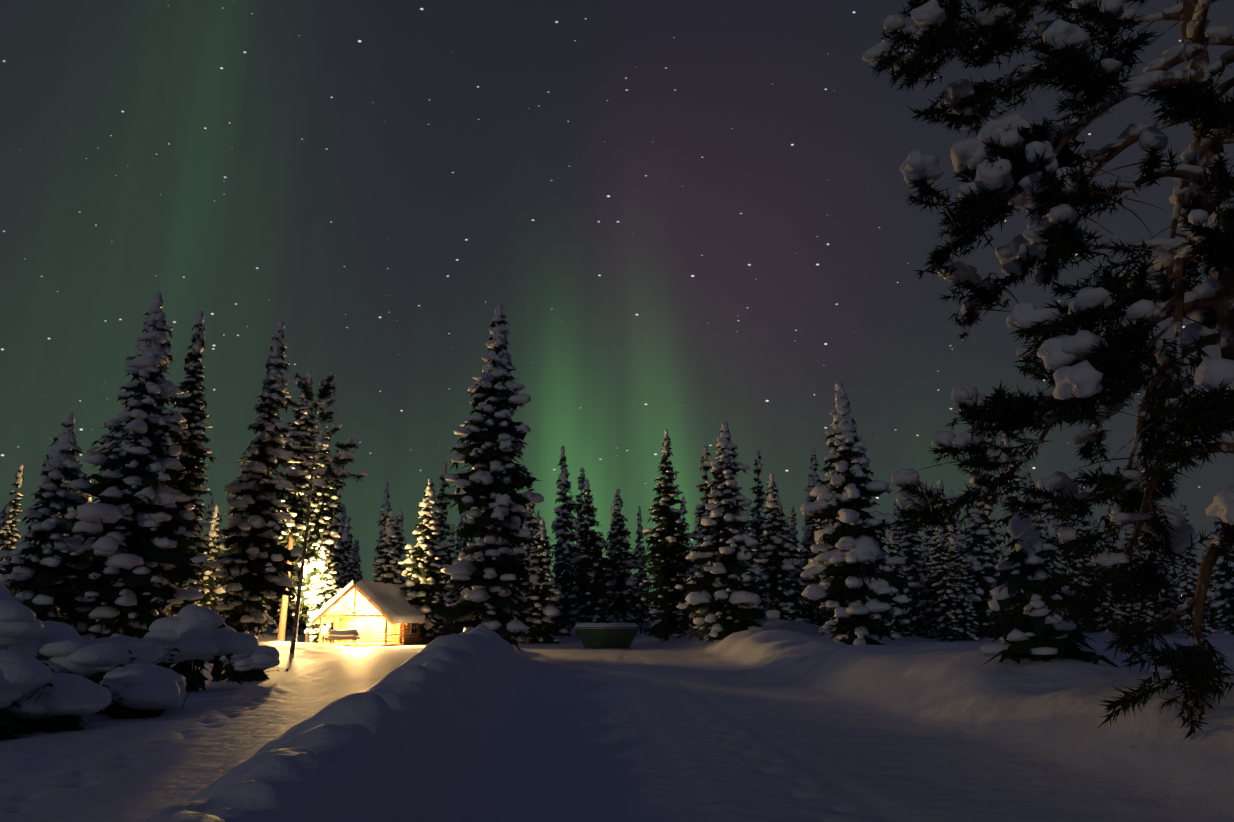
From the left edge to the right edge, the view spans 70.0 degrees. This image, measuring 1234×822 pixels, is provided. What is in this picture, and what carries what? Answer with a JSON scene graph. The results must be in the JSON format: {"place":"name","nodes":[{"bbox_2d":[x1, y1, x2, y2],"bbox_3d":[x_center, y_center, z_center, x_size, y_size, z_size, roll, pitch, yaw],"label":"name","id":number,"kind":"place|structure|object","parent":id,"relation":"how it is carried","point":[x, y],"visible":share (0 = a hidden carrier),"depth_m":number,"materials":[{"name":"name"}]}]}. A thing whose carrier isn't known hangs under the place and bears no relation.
{"place":"outdoors","nodes":[
{"label":"outdoors","id":0,"kind":"place"},
{"bbox_2d":[0,618,1233,821],"bbox_3d":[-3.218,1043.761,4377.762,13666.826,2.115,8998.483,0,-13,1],"label":"snow ground","id":1,"kind":"structure","parent":0,"point":[784,720],"depth_m":11.24,"materials":[{"name":"white snow"}]},
{"bbox_2d":[0,464,23,574],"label":"forest spruce","id":2,"kind":"object","parent":1,"relation":"on","point":[7,534],"visible":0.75,"depth_m":67.28,"materials":[{"name":"green"}]},
{"bbox_2d":[0,581,52,660],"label":"snow bush","id":3,"kind":"object","parent":1,"relation":"on","point":[20,623],"visible":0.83,"depth_m":17.05,"materials":[{"name":"white snow"}]},
{"bbox_2d":[0,650,53,740],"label":"snow bush","id":4,"kind":"object","parent":1,"relation":"on","point":[21,674],"visible":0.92,"depth_m":13.40,"materials":[{"name":"white snow"}]},
{"bbox_2d":[0,621,88,673],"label":"snow bush","id":5,"kind":"object","parent":1,"relation":"on","point":[56,639],"visible":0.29,"depth_m":17.66,"materials":[{"name":"white snow"}]},
{"bbox_2d":[0,412,100,635],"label":"spruce tree","id":6,"kind":"object","parent":1,"relation":"on","point":[29,567],"visible":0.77,"depth_m":39.46,"materials":[{"name":"green plant"}]},
{"bbox_2d":[0,662,122,733],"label":"snow bush","id":7,"kind":"object","parent":1,"relation":"on","point":[68,702],"visible":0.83,"depth_m":14.23,"materials":[{"name":"white snow"}]},
{"bbox_2d":[49,636,179,683],"bbox_3d":[-10.997,5.714,18.967,2.698,1.684,3.038,10,-17,-36],"label":"snow bush","id":8,"kind":"object","parent":1,"relation":"on","point":[94,659],"visible":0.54,"depth_m":18.08,"materials":[{"name":"white snow"}]},
{"bbox_2d":[35,291,215,639],"bbox_3d":[-23.508,2.964,42.795,7.535,17.959,8.692,7,-13,-32],"label":"spruce tree","id":9,"kind":"object","parent":1,"relation":"on","point":[133,524],"visible":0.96,"depth_m":41.09,"materials":[{"name":"green plant"}]},
{"bbox_2d":[91,650,202,718],"bbox_3d":[-9.227,5.409,16.961,2.316,1.583,2.694,8,-17,-26],"label":"snow bush","id":10,"kind":"object","parent":1,"relation":"on","point":[148,690],"visible":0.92,"depth_m":16.18,"materials":[{"name":"white snow"}]},
{"bbox_2d":[162,311,216,615],"bbox_3d":[-23.309,3.524,47.447,3.828,18.476,3.951,-1,-13,6],"label":"spruce tree","id":11,"kind":"object","parent":1,"relation":"on","point":[191,410],"visible":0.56,"depth_m":47.43,"materials":[{"name":"green plant"}]},
{"bbox_2d":[143,604,258,691],"bbox_3d":[-11.111,6.262,23.194,2.405,2.279,2.744,-9,-16,34],"label":"snow bush","id":12,"kind":"object","parent":1,"relation":"on","point":[197,636],"visible":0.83,"depth_m":22.68,"materials":[{"name":"white snow"}]},
{"bbox_2d":[190,496,218,604],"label":"forest spruce","id":13,"kind":"object","parent":1,"relation":"on","point":[210,507],"visible":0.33,"depth_m":91.08,"materials":[{"name":"green"}]},
{"bbox_2d":[194,504,225,610],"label":"forest spruce","id":14,"kind":"object","parent":1,"relation":"on","point":[205,588],"visible":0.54,"depth_m":75.38,"materials":[{"name":"green plant"}]},
{"bbox_2d":[215,498,239,628],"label":"forest spruce","id":15,"kind":"object","parent":1,"relation":"on","point":[225,600],"visible":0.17,"depth_m":77.09,"materials":[{"name":"green"}]},
{"bbox_2d":[192,645,287,681],"bbox_3d":[-11.580,7.749,26.776,2.722,1.475,2.294,11,-17,-39],"label":"snow bush","id":16,"kind":"object","parent":1,"relation":"on","point":[252,665],"visible":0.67,"depth_m":26.26,"materials":[{"name":"white snow"}]},
{"bbox_2d":[206,321,309,636],"bbox_3d":[-19.069,3.860,48.357,5.218,18.826,5.268,-2,-14,17],"label":"spruce tree","id":17,"kind":"object","parent":1,"relation":"on","point":[251,577],"visible":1,"depth_m":47.41,"materials":[{"name":"green plant"}]},
{"bbox_2d":[262,493,282,633],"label":"forest spruce","id":18,"kind":"object","parent":1,"relation":"on","point":[272,602],"visible":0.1,"depth_m":87.55,"materials":[{"name":"green"}]},
{"bbox_2d":[272,535,301,635],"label":"forest spruce","id":19,"kind":"object","parent":1,"relation":"on","point":[290,619],"visible":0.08,"depth_m":81.72,"materials":[{"name":"green"}]},
{"bbox_2d":[272,370,323,641],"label":"spruce tree","id":20,"kind":"object","parent":1,"relation":"on","point":[295,529],"visible":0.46,"depth_m":67.50,"materials":[{"name":"green plant"}]},
{"bbox_2d":[288,423,340,642],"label":"spruce tree","id":21,"kind":"object","parent":1,"relation":"on","point":[321,520],"visible":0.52,"depth_m":68.19,"materials":[{"name":"green plant"}]},
{"bbox_2d":[274,372,367,653],"bbox_3d":[-15.318,4.892,44.233,4.512,15.238,4.125,0,-16,1],"label":"thin pine tree","id":22,"kind":"object","parent":1,"relation":"on","point":[345,455],"visible":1,"depth_m":45.28,"materials":[{"name":"green plant"}]},
{"bbox_2d":[304,545,341,643],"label":"spruce tree","id":23,"kind":"object","parent":1,"relation":"on","point":[323,591],"visible":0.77,"depth_m":65.11,"materials":[{"name":"green plant"}]},
{"bbox_2d":[306,443,350,625],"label":"forest spruce","id":24,"kind":"object","parent":1,"relation":"on","point":[339,548],"visible":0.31,"depth_m":84.59,"materials":[{"name":"green plant"}]},
{"bbox_2d":[333,507,348,571],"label":"forest spruce","id":25,"kind":"object","parent":1,"relation":"on","point":[340,531],"visible":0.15,"depth_m":101.65,"materials":[{"name":"green"}]},
{"bbox_2d":[326,634,359,645],"bbox_3d":[-18.137,15.233,58.487,1.900,0.784,1.710,1,-13,-6],"label":"bench","id":26,"kind":"object","parent":1,"relation":"on","point":[355,640],"visible":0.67,"depth_m":58.16,"materials":[{"name":"wood"}]},
{"bbox_2d":[328,629,359,633],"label":"snow","id":27,"kind":"structure","parent":26,"relation":"on","point":[349,631],"depth_m":58.31,"materials":[{"name":"snow"}]},
{"bbox_2d":[335,516,358,582],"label":"forest spruce","id":28,"kind":"object","parent":1,"relation":"on","point":[345,543],"visible":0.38,"depth_m":95.25,"materials":[{"name":"green plant"}]},
{"bbox_2d":[340,539,358,587],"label":"forest spruce","id":29,"kind":"object","parent":1,"relation":"on","point":[349,577],"visible":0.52,"depth_m":93.57,"materials":[{"name":"green"}]},
{"bbox_2d":[354,540,362,580],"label":"forest spruce","id":30,"kind":"object","parent":1,"relation":"on","point":[358,557],"visible":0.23,"depth_m":96.89,"materials":[{"name":"green"}]},
{"bbox_2d":[373,483,392,579],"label":"forest spruce","id":31,"kind":"object","parent":1,"relation":"on","point":[385,509],"visible":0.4,"depth_m":107.89,"materials":[{"name":"green"}]},
{"bbox_2d":[311,584,462,646],"bbox_3d":[-17.275,15.796,69.474,6.100,5.140,16.720,-2,-14,8],"label":"log cabin","id":32,"kind":"object","parent":1,"relation":"on","point":[354,606],"visible":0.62,"depth_m":63.89,"materials":[{"name":"brown wood"}]},
{"bbox_2d":[310,581,377,622],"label":"roof snow","id":33,"kind":"structure","parent":32,"relation":"on","point":[333,600],"depth_m":62.18,"materials":[{"name":"snow"}]},
{"bbox_2d":[355,580,465,622],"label":"roof snow","id":34,"kind":"structure","parent":32,"relation":"on","point":[391,602],"depth_m":63.79,"materials":[{"name":"white snow"}]},
{"bbox_2d":[369,510,407,584],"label":"spruce tree","id":35,"kind":"object","parent":1,"relation":"on","point":[383,567],"visible":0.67,"depth_m":78.88,"materials":[{"name":"green plant"}]},
{"bbox_2d":[393,508,408,582],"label":"forest spruce","id":36,"kind":"object","parent":1,"relation":"on","point":[399,548],"visible":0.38,"depth_m":96.78,"materials":[{"name":"green"}]},
{"bbox_2d":[392,478,455,643],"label":"spruce tree","id":37,"kind":"object","parent":1,"relation":"on","point":[425,586],"visible":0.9,"depth_m":68.14,"materials":[{"name":"green plant"}]},
{"bbox_2d":[434,462,455,599],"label":"forest spruce","id":38,"kind":"object","parent":1,"relation":"on","point":[443,503],"visible":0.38,"depth_m":97.59,"materials":[{"name":"green plant"}]},
{"bbox_2d":[442,523,456,603],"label":"forest spruce","id":39,"kind":"object","parent":1,"relation":"on","point":[450,544],"visible":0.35,"depth_m":91.50,"materials":[{"name":"green"}]},
{"bbox_2d":[455,513,466,562],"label":"forest spruce","id":40,"kind":"object","parent":1,"relation":"on","point":[460,523],"visible":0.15,"depth_m":114.93,"materials":[{"name":"green"}]},
{"bbox_2d":[452,510,472,602],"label":"forest spruce","id":41,"kind":"object","parent":1,"relation":"on","point":[463,543],"visible":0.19,"depth_m":107.75,"materials":[{"name":"green"}]},
{"bbox_2d":[424,304,543,651],"bbox_3d":[-6.559,3.241,43.931,5.400,18.269,6.000,-2,-14,9],"label":"spruce tree","id":42,"kind":"object","parent":1,"relation":"on","point":[489,567],"visible":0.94,"depth_m":43.08,"materials":[{"name":"green plant"}]},
{"bbox_2d":[518,472,542,636],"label":"forest spruce","id":43,"kind":"object","parent":1,"relation":"on","point":[533,522],"visible":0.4,"depth_m":85.00,"materials":[{"name":"green plant"}]},
{"bbox_2d":[516,517,575,643],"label":"spruce tree","id":44,"kind":"object","parent":1,"relation":"on","point":[542,620],"visible":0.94,"depth_m":69.81,"materials":[{"name":"green plant"}]},
{"bbox_2d":[552,537,562,616],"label":"forest spruce","id":45,"kind":"object","parent":1,"relation":"on","point":[558,573],"visible":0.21,"depth_m":96.76,"materials":[{"name":"green"}]},
{"bbox_2d":[549,446,581,633],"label":"forest spruce","id":46,"kind":"object","parent":1,"relation":"on","point":[562,530],"visible":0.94,"depth_m":95.53,"materials":[{"name":"green plant"}]},
{"bbox_2d":[563,467,589,632],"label":"forest spruce","id":47,"kind":"object","parent":1,"relation":"on","point":[581,484],"visible":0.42,"depth_m":102.85,"materials":[{"name":"green plant"}]},
{"bbox_2d":[566,479,619,638],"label":"spruce tree","id":48,"kind":"object","parent":1,"relation":"on","point":[593,574],"visible":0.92,"depth_m":75.92,"materials":[{"name":"green plant"}]},
{"bbox_2d":[574,627,639,648],"bbox_3d":[-0.693,14.905,57.923,4.290,1.375,2.080,1,-13,-3],"label":"waste skip","id":49,"kind":"object","parent":1,"relation":"on","point":[606,638],"visible":0.92,"depth_m":57.09,"materials":[{"name":"green paint"}]},
{"bbox_2d":[574,622,639,628],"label":"snow","id":50,"kind":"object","parent":49,"relation":"on","point":[613,624],"visible":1,"depth_m":57.31,"materials":[{"name":"snow"}]},
{"bbox_2d":[602,500,616,621],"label":"forest spruce","id":51,"kind":"object","parent":1,"relation":"on","point":[611,617],"visible":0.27,"depth_m":90.43,"materials":[{"name":"green"}]},
{"bbox_2d":[605,489,646,637],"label":"spruce tree","id":52,"kind":"object","parent":1,"relation":"on","point":[621,560],"visible":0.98,"depth_m":78.07,"materials":[{"name":"green plant"}]},
{"bbox_2d":[631,505,649,632],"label":"forest spruce","id":53,"kind":"object","parent":1,"relation":"on","point":[641,613],"visible":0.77,"depth_m":106.90,"materials":[{"name":"green plant"}]},
{"bbox_2d":[641,566,651,626],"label":"forest spruce","id":54,"kind":"object","parent":1,"relation":"on","point":[647,623],"visible":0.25,"depth_m":185.49,"materials":[{"name":"green"}]},
{"bbox_2d":[636,429,697,641],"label":"spruce tree","id":55,"kind":"object","parent":1,"relation":"on","point":[665,557],"visible":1,"depth_m":68.27,"materials":[{"name":"green plant"}]},
{"bbox_2d":[673,496,698,630],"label":"forest spruce","id":56,"kind":"object","parent":1,"relation":"on","point":[683,510],"visible":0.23,"depth_m":82.82,"materials":[{"name":"green plant"}]},
{"bbox_2d":[688,504,704,625],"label":"forest spruce","id":57,"kind":"object","parent":1,"relation":"on","point":[698,531],"visible":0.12,"depth_m":100.20,"materials":[{"name":"green"}]},
{"bbox_2d":[690,446,718,613],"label":"forest spruce","id":58,"kind":"object","parent":1,"relation":"on","point":[705,468],"visible":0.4,"depth_m":93.91,"materials":[{"name":"green plant"}]},
{"bbox_2d":[675,422,779,645],"bbox_3d":[6.378,7.239,52.211,6.331,13.416,6.272,-1,-16,10],"label":"spruce tree","id":59,"kind":"object","parent":1,"relation":"on","point":[726,593],"visible":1,"depth_m":50.52,"materials":[{"name":"green plant"}]},
{"bbox_2d":[740,505,769,620],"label":"forest spruce","id":60,"kind":"object","parent":1,"relation":"on","point":[749,530],"visible":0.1,"depth_m":67.92,"materials":[{"name":"green plant"}]},
{"bbox_2d":[747,449,770,606],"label":"forest spruce","id":61,"kind":"object","parent":1,"relation":"on","point":[758,520],"visible":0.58,"depth_m":99.83,"materials":[{"name":"green plant"}]},
{"bbox_2d":[757,471,795,619],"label":"forest spruce","id":62,"kind":"object","parent":1,"relation":"on","point":[773,539],"visible":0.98,"depth_m":71.87,"materials":[{"name":"green plant"}]},
{"bbox_2d":[762,506,806,620],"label":"spruce tree","id":63,"kind":"object","parent":1,"relation":"on","point":[794,582],"visible":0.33,"depth_m":73.05,"materials":[{"name":"green plant"}]},
{"bbox_2d":[789,506,808,621],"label":"forest spruce","id":64,"kind":"object","parent":1,"relation":"on","point":[795,540],"visible":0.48,"depth_m":79.00,"materials":[{"name":"green"}]},
{"bbox_2d":[797,526,833,625],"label":"spruce tree","id":65,"kind":"object","parent":1,"relation":"on","point":[809,614],"visible":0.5,"depth_m":82.51,"materials":[{"name":"green plant"}]},
{"bbox_2d":[801,447,829,625],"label":"forest spruce","id":66,"kind":"object","parent":1,"relation":"on","point":[814,475],"visible":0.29,"depth_m":89.40,"materials":[{"name":"green"}]},
{"bbox_2d":[799,476,831,625],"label":"forest spruce","id":67,"kind":"object","parent":1,"relation":"on","point":[811,520],"visible":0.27,"depth_m":87.54,"materials":[{"name":"green"}]},
{"bbox_2d":[812,498,833,628],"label":"forest spruce","id":68,"kind":"object","parent":1,"relation":"on","point":[818,526],"visible":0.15,"depth_m":66.16,"materials":[{"name":"white"}]},
{"bbox_2d":[797,382,914,644],"bbox_3d":[11.507,5.225,44.175,5.968,13.930,6.537,-1,-12,-3],"label":"spruce tree","id":69,"kind":"object","parent":1,"relation":"on","point":[851,562],"visible":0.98,"depth_m":43.12,"materials":[{"name":"green plant"}]},
{"bbox_2d":[887,524,913,636],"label":"forest spruce","id":70,"kind":"object","parent":1,"relation":"on","point":[892,540],"visible":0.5,"depth_m":79.97,"materials":[{"name":"white"}]},
{"bbox_2d":[893,499,909,625],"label":"forest spruce","id":71,"kind":"object","parent":1,"relation":"on","point":[899,534],"visible":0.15,"depth_m":117.99,"materials":[{"name":"white"}]},
{"bbox_2d":[896,524,926,625],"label":"forest spruce","id":72,"kind":"object","parent":1,"relation":"on","point":[919,536],"visible":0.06,"depth_m":110.53,"materials":[{"name":"white"}]},
{"bbox_2d":[896,506,931,636],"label":"forest spruce","id":73,"kind":"object","parent":1,"relation":"on","point":[912,557],"visible":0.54,"depth_m":74.45,"materials":[{"name":"white"}]},
{"bbox_2d":[901,529,931,636],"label":"forest spruce","id":74,"kind":"object","parent":1,"relation":"on","point":[915,545],"visible":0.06,"depth_m":84.55,"materials":[{"name":"white"}]},
{"bbox_2d":[920,523,939,636],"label":"forest spruce","id":75,"kind":"object","parent":1,"relation":"on","point":[928,537],"visible":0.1,"depth_m":75.93,"materials":[{"name":"white"}]},
{"bbox_2d":[925,516,966,641],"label":"forest spruce","id":76,"kind":"object","parent":1,"relation":"on","point":[943,575],"visible":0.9,"depth_m":60.19,"materials":[{"name":"green plant"}]},
{"bbox_2d":[908,477,991,638],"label":"spruce tree","id":77,"kind":"object","parent":1,"relation":"on","point":[925,588],"visible":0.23,"depth_m":67.97,"materials":[{"name":"green plant"}]},
{"bbox_2d":[937,521,978,639],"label":"forest spruce","id":78,"kind":"object","parent":1,"relation":"on","point":[951,549],"visible":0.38,"depth_m":64.22,"materials":[{"name":"white"}]},
{"bbox_2d":[948,521,980,641],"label":"forest spruce","id":79,"kind":"object","parent":1,"relation":"on","point":[962,564],"visible":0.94,"depth_m":61.62,"materials":[{"name":"white"}]},
{"bbox_2d":[961,496,1006,638],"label":"spruce tree","id":80,"kind":"object","parent":1,"relation":"on","point":[978,552],"visible":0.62,"depth_m":71.51,"materials":[{"name":"green plant"}]},
{"bbox_2d":[975,454,1004,623],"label":"forest spruce","id":81,"kind":"object","parent":1,"relation":"on","point":[986,516],"visible":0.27,"depth_m":82.91,"materials":[{"name":"white"}]},
{"bbox_2d":[996,431,1032,621],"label":"forest spruce","id":82,"kind":"object","parent":1,"relation":"on","point":[1007,517],"visible":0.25,"depth_m":84.21,"materials":[{"name":"white"}]},
{"bbox_2d":[1022,466,1057,591],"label":"forest spruce","id":83,"kind":"object","parent":1,"relation":"on","point":[1039,524],"visible":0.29,"depth_m":85.35,"materials":[{"name":"white"}]},
{"bbox_2d":[862,0,1233,747],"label":"pine tree","id":84,"kind":"object","parent":1,"relation":"on","point":[1006,164],"visible":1,"depth_m":10.75,"materials":[{"name":"green plant"}]},
{"bbox_2d":[979,511,1119,667],"bbox_3d":[7.150,3.359,15.241,2.316,3.277,2.168,9,-17,-37],"label":"spruce tree","id":85,"kind":"object","parent":1,"relation":"on","point":[1034,630],"visible":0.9,"depth_m":15.08,"materials":[{"name":"green plant"}]},
{"bbox_2d":[1045,507,1072,621],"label":"forest spruce","id":86,"kind":"object","parent":1,"relation":"on","point":[1052,534],"visible":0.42,"depth_m":86.02,"materials":[{"name":"green plant"}]},
{"bbox_2d":[1054,508,1087,628],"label":"forest spruce","id":87,"kind":"object","parent":1,"relation":"on","point":[1072,567],"visible":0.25,"depth_m":85.78,"materials":[{"name":"green plant"}]},
{"bbox_2d":[1072,508,1105,632],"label":"forest spruce","id":88,"kind":"object","parent":1,"relation":"on","point":[1084,561],"visible":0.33,"depth_m":85.88,"materials":[{"name":"green plant"}]},
{"bbox_2d":[1071,466,1107,631],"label":"forest spruce","id":89,"kind":"object","parent":1,"relation":"on","point":[1085,523],"visible":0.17,"depth_m":92.91,"materials":[{"name":"green"}]},
{"bbox_2d":[1094,532,1123,631],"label":"forest spruce","id":90,"kind":"object","parent":1,"relation":"on","point":[1116,613],"visible":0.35,"depth_m":85.22,"materials":[{"name":"green plant"}]},
{"bbox_2d":[1092,515,1126,628],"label":"forest spruce","id":91,"kind":"object","parent":1,"relation":"on","point":[1095,524],"visible":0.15,"depth_m":88.62,"materials":[{"name":"green"}]},
{"bbox_2d":[1102,491,1132,625],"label":"forest spruce","id":92,"kind":"object","parent":1,"relation":"on","point":[1115,547],"visible":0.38,"depth_m":94.34,"materials":[{"name":"green plant"}]},
{"bbox_2d":[1123,523,1159,625],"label":"forest spruce","id":93,"kind":"object","parent":1,"relation":"on","point":[1138,607],"visible":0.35,"depth_m":84.20,"materials":[{"name":"green plant"}]},
{"bbox_2d":[1127,466,1180,629],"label":"forest spruce","id":94,"kind":"object","parent":1,"relation":"on","point":[1155,603],"visible":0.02,"depth_m":94.48,"materials":[{"name":"green plant"}]},
{"bbox_2d":[1154,550,1180,634],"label":"forest spruce","id":95,"kind":"object","parent":1,"relation":"on","point":[1165,605],"visible":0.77,"depth_m":85.93,"materials":[{"name":"green plant"}]},
{"bbox_2d":[1167,553,1184,628],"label":"forest spruce","id":96,"kind":"object","parent":1,"relation":"on","point":[1173,573],"visible":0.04,"depth_m":143.97,"materials":[{"name":"green"}]},
{"bbox_2d":[1175,553,1205,638],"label":"forest spruce","id":97,"kind":"object","parent":1,"relation":"on","point":[1185,590],"visible":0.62,"depth_m":67.37,"materials":[{"name":"green plant"}]},
{"bbox_2d":[1173,498,1214,614],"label":"forest spruce","id":98,"kind":"object","parent":1,"relation":"on","point":[1183,508],"visible":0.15,"depth_m":98.17,"materials":[{"name":"green"}]},
{"bbox_2d":[1174,549,1215,636],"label":"forest spruce","id":99,"kind":"object","parent":1,"relation":"on","point":[1195,573],"visible":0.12,"depth_m":75.63,"materials":[{"name":"green plant"}]},
{"bbox_2d":[1201,551,1223,632],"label":"forest spruce","id":100,"kind":"object","parent":1,"relation":"on","point":[1212,613],"visible":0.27,"depth_m":113.14,"materials":[{"name":"green"}]},
{"bbox_2d":[1204,494,1233,634],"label":"forest spruce","id":101,"kind":"object","parent":1,"relation":"on","point":[1225,588],"visible":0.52,"depth_m":82.82,"materials":[{"name":"green plant"}]},
{"bbox_2d":[0,0,1233,620],"label":"sky","id":102,"kind":"structure","parent":0,"point":[685,218],"materials":[{"name":"black"}]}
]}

